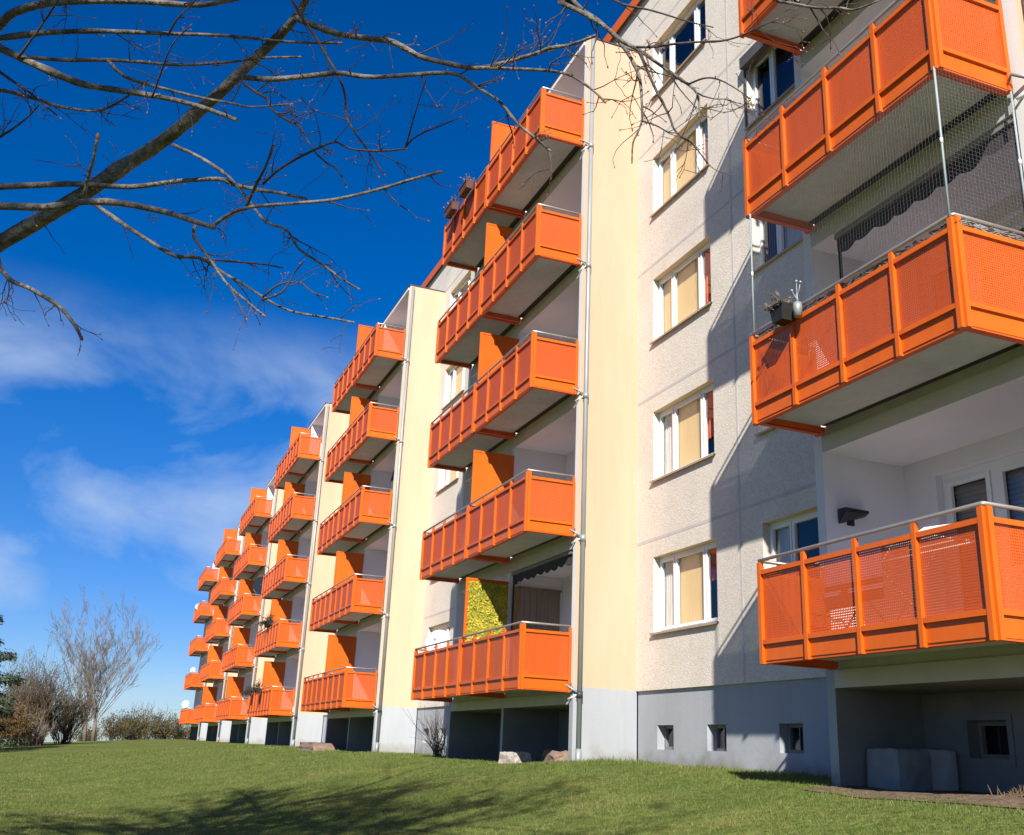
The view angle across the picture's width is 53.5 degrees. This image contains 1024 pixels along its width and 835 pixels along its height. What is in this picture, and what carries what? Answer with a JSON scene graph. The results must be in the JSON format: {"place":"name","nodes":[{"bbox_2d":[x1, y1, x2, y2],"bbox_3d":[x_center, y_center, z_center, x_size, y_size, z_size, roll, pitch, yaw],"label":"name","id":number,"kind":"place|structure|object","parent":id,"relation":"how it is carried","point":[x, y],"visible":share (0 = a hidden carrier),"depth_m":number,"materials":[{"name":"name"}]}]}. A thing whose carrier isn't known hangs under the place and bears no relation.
{"place":"outdoors","nodes":[
{"label":"outdoors","id":0,"kind":"place"},
{"bbox_2d":[0,0,631,741],"label":"sky","id":1,"kind":"structure","parent":0,"point":[126,461],"materials":[{"name":"blue"}]},
{"bbox_2d":[0,739,1023,834],"bbox_3d":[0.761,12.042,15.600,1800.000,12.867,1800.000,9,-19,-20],"label":"ground","id":2,"kind":"structure","parent":0,"point":[53,749],"depth_m":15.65,"materials":[{"name":"green plant"}]},
{"bbox_2d":[0,615,29,750],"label":"spruce tree","id":3,"kind":"object","parent":2,"relation":"on","point":[17,681],"visible":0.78,"depth_m":47.39,"materials":[{"name":"green plant"}]},
{"bbox_2d":[0,690,45,746],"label":"bare shrub","id":4,"kind":"object","parent":2,"relation":"on","point":[11,728],"visible":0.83,"depth_m":55.92,"materials":[{"name":"brown plant"}]},
{"bbox_2d":[0,646,61,744],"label":"bare shrub","id":5,"kind":"object","parent":2,"relation":"on","point":[16,688],"visible":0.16,"depth_m":64.89,"materials":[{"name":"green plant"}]},
{"bbox_2d":[12,709,57,746],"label":"bare shrub","id":6,"kind":"object","parent":2,"relation":"on","point":[38,736],"visible":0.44,"depth_m":57.31,"materials":[{"name":"brown plant"}]},
{"bbox_2d":[7,632,101,745],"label":"bare shrub","id":7,"kind":"object","parent":2,"relation":"on","point":[43,704],"visible":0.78,"depth_m":62.63,"materials":[{"name":"brown plant"}]},
{"bbox_2d":[50,682,101,743],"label":"bare shrub","id":8,"kind":"object","parent":2,"relation":"on","point":[66,728],"visible":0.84,"depth_m":66.31,"materials":[{"name":"brown plant"}]},
{"bbox_2d":[72,721,103,740],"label":"bare shrub","id":9,"kind":"object","parent":2,"relation":"on","point":[80,734],"visible":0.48,"depth_m":107.94,"materials":[{"name":"brown plant"}]},
{"bbox_2d":[45,584,163,740],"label":"bare tree","id":10,"kind":"object","parent":2,"relation":"on","point":[91,679],"visible":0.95,"depth_m":85.70,"materials":[{"name":"brown plant"}]},
{"bbox_2d":[98,709,137,740],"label":"bare shrub","id":11,"kind":"object","parent":2,"relation":"on","point":[114,730],"visible":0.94,"depth_m":100.14,"materials":[{"name":"brown plant"}]},
{"bbox_2d":[112,707,154,739],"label":"bare shrub","id":12,"kind":"object","parent":2,"relation":"on","point":[138,734],"visible":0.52,"depth_m":104.05,"materials":[{"name":"brown plant"}]},
{"bbox_2d":[121,700,167,739],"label":"bare shrub","id":13,"kind":"object","parent":2,"relation":"on","point":[143,712],"visible":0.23,"depth_m":110.38,"materials":[{"name":"plant"}]},
{"bbox_2d":[145,710,190,738],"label":"bare shrub","id":14,"kind":"object","parent":2,"relation":"on","point":[165,730],"visible":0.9,"depth_m":105.97,"materials":[{"name":"brown plant"}]},
{"bbox_2d":[176,722,189,739],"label":"bare shrub","id":15,"kind":"object","parent":2,"relation":"on","point":[186,735],"visible":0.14,"depth_m":112.01,"materials":[{"name":"brown plant"}]},
{"bbox_2d":[298,742,337,750],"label":"stone slab","id":16,"kind":"structure","parent":2,"relation":"on","point":[311,746],"depth_m":33.74,"materials":[{"name":"brown stone"}]},
{"bbox_2d":[403,705,448,756],"bbox_3d":[-2.041,7.999,26.251,1.416,1.590,1.492,9,-19,-20],"label":"bare shrub","id":17,"kind":"object","parent":2,"relation":"on","point":[436,748],"visible":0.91,"depth_m":26.07,"materials":[{"name":"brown plant"}]},
{"bbox_2d":[0,0,880,355],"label":"bare tree","id":18,"kind":"object","parent":2,"relation":"on","point":[88,188],"visible":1,"depth_m":4.89,"materials":[{"name":"brown plant"}]},
{"bbox_2d":[498,752,531,763],"bbox_3d":[0.062,6.576,19.424,0.422,0.360,0.642,14,-21,-31],"label":"stone block","id":19,"kind":"object","parent":2,"relation":"on","point":[512,757],"depth_m":19.26,"materials":[{"name":"white stone"}]},
{"bbox_2d":[541,749,567,761],"bbox_3d":[0.884,6.470,19.053,0.642,0.478,1.020,7,-19,-14],"label":"stone block","id":20,"kind":"object","parent":2,"relation":"on","point":[550,754],"depth_m":18.80,"materials":[{"name":"brown stone"}]},
{"bbox_2d":[179,0,1023,793],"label":"apartment building","id":21,"kind":"structure","parent":2,"relation":"on","point":[631,412],"depth_m":18.07,"materials":[{"name":"grey paint"}]},
{"bbox_2d":[182,700,188,707],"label":"satellite dish","id":22,"kind":"object","parent":21,"relation":"attached to","point":[185,703],"visible":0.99,"depth_m":82.26,"materials":[{"name":"white metal"}]},
{"bbox_2d":[240,682,254,696],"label":"flower box","id":23,"kind":"object","parent":21,"relation":"attached to","point":[245,692],"visible":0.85,"depth_m":47.36,"materials":[{"name":"plastic"}]},
{"bbox_2d":[248,678,263,694],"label":"flower box","id":24,"kind":"object","parent":21,"relation":"attached to","point":[255,689],"visible":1,"depth_m":44.92,"materials":[{"name":"plastic"}]},
{"bbox_2d":[253,576,262,593],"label":"satellite dish","id":25,"kind":"object","parent":21,"relation":"attached to","point":[257,584],"visible":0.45,"depth_m":59.33,"materials":[{"name":"grey paint"}]},
{"bbox_2d":[257,613,275,627],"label":"flower box","id":26,"kind":"object","parent":21,"relation":"attached to","point":[267,622],"visible":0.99,"depth_m":46.04,"materials":[{"name":"plastic"}]},
{"bbox_2d":[384,467,394,516],"bbox_3d":[-4.002,2.643,33.735,0.513,2.204,0.511,9,-19,-20],"label":"parasol","id":27,"kind":"object","parent":21,"relation":"on","point":[391,483],"visible":0.24,"depth_m":33.85,"materials":[{"name":"white fabric"}]},
{"bbox_2d":[426,630,449,662],"bbox_3d":[-1.722,5.305,23.528,0.486,0.786,0.448,9,-19,-20],"label":"satellite dish","id":28,"kind":"object","parent":21,"relation":"attached to","point":[436,636],"visible":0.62,"depth_m":23.65,"materials":[{"name":"white metal"}]},
{"bbox_2d":[432,623,449,653],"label":"window","id":29,"kind":"structure","parent":21,"relation":"in","point":[445,627],"depth_m":30.08,"materials":[{"name":"white plastic"}]},
{"bbox_2d":[435,469,458,493],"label":"window","id":30,"kind":"structure","parent":21,"relation":"in","point":[451,476],"depth_m":31.91,"materials":[{"name":"white plastic"}]},
{"bbox_2d":[443,192,461,218],"bbox_3d":[-1.552,-5.505,26.442,0.378,0.512,0.850,9,-19,-20],"label":"flower box","id":31,"kind":"object","parent":21,"relation":"attached to","point":[451,208],"visible":0.99,"depth_m":26.21,"materials":[{"name":"plastic"}]},
{"bbox_2d":[441,366,464,409],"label":"window","id":32,"kind":"structure","parent":21,"relation":"in","point":[458,373],"depth_m":32.86,"materials":[{"name":"white plastic"}]},
{"bbox_2d":[454,274,470,305],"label":"window","id":33,"kind":"structure","parent":21,"relation":"in","point":[460,290],"depth_m":33.83,"materials":[{"name":"white plastic"}]},
{"bbox_2d":[457,173,475,198],"bbox_3d":[-1.118,-5.819,25.386,0.388,0.484,0.645,9,-19,-20],"label":"flower box","id":34,"kind":"object","parent":21,"relation":"attached to","point":[465,188],"visible":1,"depth_m":25.23,"materials":[{"name":"plastic"}]},
{"bbox_2d":[465,580,508,677],"bbox_3d":[-0.529,4.477,21.159,0.972,2.178,0.077,9,-19,-20],"label":"leaf screen","id":35,"kind":"object","parent":21,"relation":"attached to","point":[487,604],"visible":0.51,"depth_m":21.31,"materials":[{"name":"yellow plant"}]},
{"bbox_2d":[509,587,518,667],"bbox_3d":[0.037,4.615,21.355,0.154,2.100,0.028,9,-19,-20],"label":"gathered curtain","id":36,"kind":"object","parent":21,"relation":"hanging from","point":[516,597],"visible":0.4,"depth_m":21.55,"materials":[{"name":"fabric"}]},
{"bbox_2d":[509,550,572,671],"bbox_3d":[0.542,4.061,19.990,0.080,2.420,3.070,9,-19,-20],"label":"awning","id":37,"kind":"object","parent":21,"relation":"attached to","point":[546,566],"visible":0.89,"depth_m":20.30,"materials":[{"name":"fabric"}]},
{"bbox_2d":[664,726,673,749],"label":"cellar window","id":38,"kind":"structure","parent":21,"relation":"in","point":[666,728],"depth_m":17.56,"materials":[{"name":"metal"}]},
{"bbox_2d":[650,0,706,100],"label":"window","id":39,"kind":"structure","parent":21,"relation":"in","point":[695,8],"depth_m":21.12,"materials":[{"name":"white plastic"}]},
{"bbox_2d":[650,111,707,217],"bbox_3d":[3.386,-5.021,20.079,0.303,1.403,2.180,9,-19,-20],"label":"window","id":40,"kind":"structure","parent":21,"relation":"in","point":[670,176],"depth_m":20.30,"materials":[{"name":"white plastic"}]},
{"bbox_2d":[649,241,711,344],"bbox_3d":[3.267,-2.364,19.204,0.303,1.403,2.180,9,-19,-20],"label":"window","id":41,"kind":"structure","parent":21,"relation":"in","point":[684,294],"depth_m":19.42,"materials":[{"name":"white plastic"}]},
{"bbox_2d":[649,384,714,483],"bbox_3d":[3.148,0.293,18.328,0.303,1.403,2.180,9,-19,-20],"label":"window","id":42,"kind":"structure","parent":21,"relation":"in","point":[689,427],"depth_m":18.56,"materials":[{"name":"white plastic"}]},
{"bbox_2d":[649,541,717,634],"bbox_3d":[3.029,2.950,17.453,0.303,1.403,2.180,9,-19,-20],"label":"window","id":43,"kind":"structure","parent":21,"relation":"in","point":[692,609],"depth_m":17.68,"materials":[{"name":"white plastic"}]},
{"bbox_2d":[715,725,726,750],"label":"cellar window","id":44,"kind":"structure","parent":21,"relation":"in","point":[717,727],"depth_m":16.12,"materials":[{"name":"metal"}]},
{"bbox_2d":[744,46,794,130],"bbox_3d":[4.616,-5.959,17.063,0.260,1.403,2.180,9,-19,-20],"label":"window","id":45,"kind":"structure","parent":21,"relation":"in","point":[770,53],"depth_m":17.63,"materials":[{"name":"white plastic"}]},
{"bbox_2d":[749,220,802,275],"bbox_3d":[4.517,-3.299,16.195,0.303,1.403,2.180,9,-19,-20],"label":"window","id":46,"kind":"structure","parent":21,"relation":"in","point":[789,231],"depth_m":16.53,"materials":[{"name":"white plastic"}]},
{"bbox_2d":[758,291,795,325],"bbox_3d":[3.068,-1.299,11.711,0.505,0.411,0.272,9,-19,-20],"label":"flower box","id":47,"kind":"object","parent":21,"relation":"attached to","point":[781,313],"visible":0.95,"depth_m":11.64,"materials":[{"name":"plastic"}]},
{"bbox_2d":[754,332,806,436],"bbox_3d":[4.378,-0.645,15.312,0.260,1.403,2.180,9,-19,-20],"label":"window","id":48,"kind":"structure","parent":21,"relation":"in","point":[767,428],"depth_m":15.85,"materials":[{"name":"white plastic"}]},
{"bbox_2d":[769,510,817,612],"bbox_3d":[4.279,2.015,14.444,0.303,1.403,2.180,9,-19,-20],"label":"window","id":49,"kind":"structure","parent":21,"relation":"in","point":[787,530],"depth_m":15.24,"materials":[{"name":"white plastic"}]},
{"bbox_2d":[787,724,803,753],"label":"cellar window","id":50,"kind":"structure","parent":21,"relation":"in","point":[790,727],"depth_m":14.41,"materials":[{"name":"metal"}]},
{"bbox_2d":[790,280,802,317],"bbox_3d":[3.251,-1.358,11.583,0.108,0.458,0.177,1,-18,4],"label":"garden ornament","id":51,"kind":"object","parent":21,"relation":"on","point":[797,308],"visible":1,"depth_m":11.51,"materials":[{"name":"metal"}]},
{"bbox_2d":[838,507,868,525],"bbox_3d":[4.141,1.210,12.303,0.416,0.190,0.139,12,-21,-27],"label":"wall lamp","id":52,"kind":"object","parent":21,"relation":"attached to","point":[848,515],"visible":1,"depth_m":12.26,"materials":[{"name":"black plastic"}]},
{"bbox_2d":[745,65,1023,335],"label":"safety net","id":53,"kind":"object","parent":21,"relation":"attached to","point":[1020,163],"visible":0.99,"depth_m":10.34,"materials":[{"name":"grey fabric"}]},
{"bbox_2d":[755,218,1023,339],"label":"reed garland","id":54,"kind":"object","parent":21,"relation":"on","point":[968,224],"visible":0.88,"depth_m":10.17,"materials":[{"name":"plant"}]},
{"bbox_2d":[815,524,973,626],"bbox_3d":[3.897,1.754,10.296,0.595,1.054,1.929,9,-19,-20],"label":"clothes airer","id":55,"kind":"object","parent":21,"relation":"on","point":[926,528],"visible":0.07,"depth_m":10.02,"materials":[{"name":"white metal"}]},
{"bbox_2d":[823,546,895,611],"bbox_3d":[3.705,1.704,10.573,0.395,0.585,0.900,9,-19,-20],"label":"towel","id":56,"kind":"object","parent":55,"relation":"hanging from","point":[851,578],"depth_m":10.53,"materials":[{"name":"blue fabric"}]},
{"bbox_2d":[834,116,1023,347],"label":"awning","id":57,"kind":"object","parent":21,"relation":"attached to","point":[874,217],"visible":0.86,"depth_m":11.51,"materials":[{"name":"fabric"}]},
{"bbox_2d":[923,213,1023,313],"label":"balcony door","id":58,"kind":"structure","parent":21,"relation":"in","point":[1017,226],"depth_m":12.13,"materials":[{"name":"white plastic"}]},
{"bbox_2d":[955,17,1001,64],"bbox_3d":[5.883,-3.833,12.810,0.208,2.247,2.244,9,-19,-20],"label":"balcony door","id":59,"kind":"structure","parent":21,"relation":"in","point":[994,17],"depth_m":12.91,"materials":[{"name":"white plastic"}]},
{"bbox_2d":[942,452,1023,611],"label":"balcony door","id":60,"kind":"structure","parent":21,"relation":"in","point":[993,489],"depth_m":11.70,"materials":[{"name":"white plastic"}]},
{"bbox_2d":[961,713,1016,766],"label":"cellar window","id":61,"kind":"structure","parent":21,"relation":"in","point":[986,759],"depth_m":11.10,"materials":[{"name":"concrete"}]},
{"bbox_2d":[867,748,932,790],"bbox_3d":[4.272,3.953,11.193,0.476,0.595,0.535,9,-19,-20],"label":"concrete block","id":62,"kind":"object","parent":2,"relation":"on","point":[899,769],"depth_m":11.02,"materials":[{"name":"grey concrete"}]},
{"bbox_2d":[919,749,958,790],"bbox_3d":[4.681,4.035,11.401,0.420,0.607,0.493,9,-19,-20],"label":"concrete block","id":63,"kind":"object","parent":2,"relation":"on","point":[944,769],"depth_m":11.22,"materials":[{"name":"grey concrete"}]},
{"bbox_2d":[985,785,1023,797],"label":"dry plant","id":64,"kind":"object","parent":2,"relation":"on","point":[1018,794],"visible":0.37,"depth_m":9.14,"materials":[{"name":"beige plant"}]},
{"bbox_2d":[516,586,561,674],"bbox_3d":[0.555,4.731,21.574,1.020,2.200,0.030,9,-19,-20],"label":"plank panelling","id":65,"kind":"object","parent":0,"point":[542,605],"visible":0.49,"depth_m":21.77,"materials":[{"name":"wood"}]},
{"bbox_2d":[804,785,1023,808],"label":"dirt path","id":66,"kind":"structure","parent":0,"point":[977,797],"depth_m":9.76,"materials":[{"name":"soil"}]}
]}

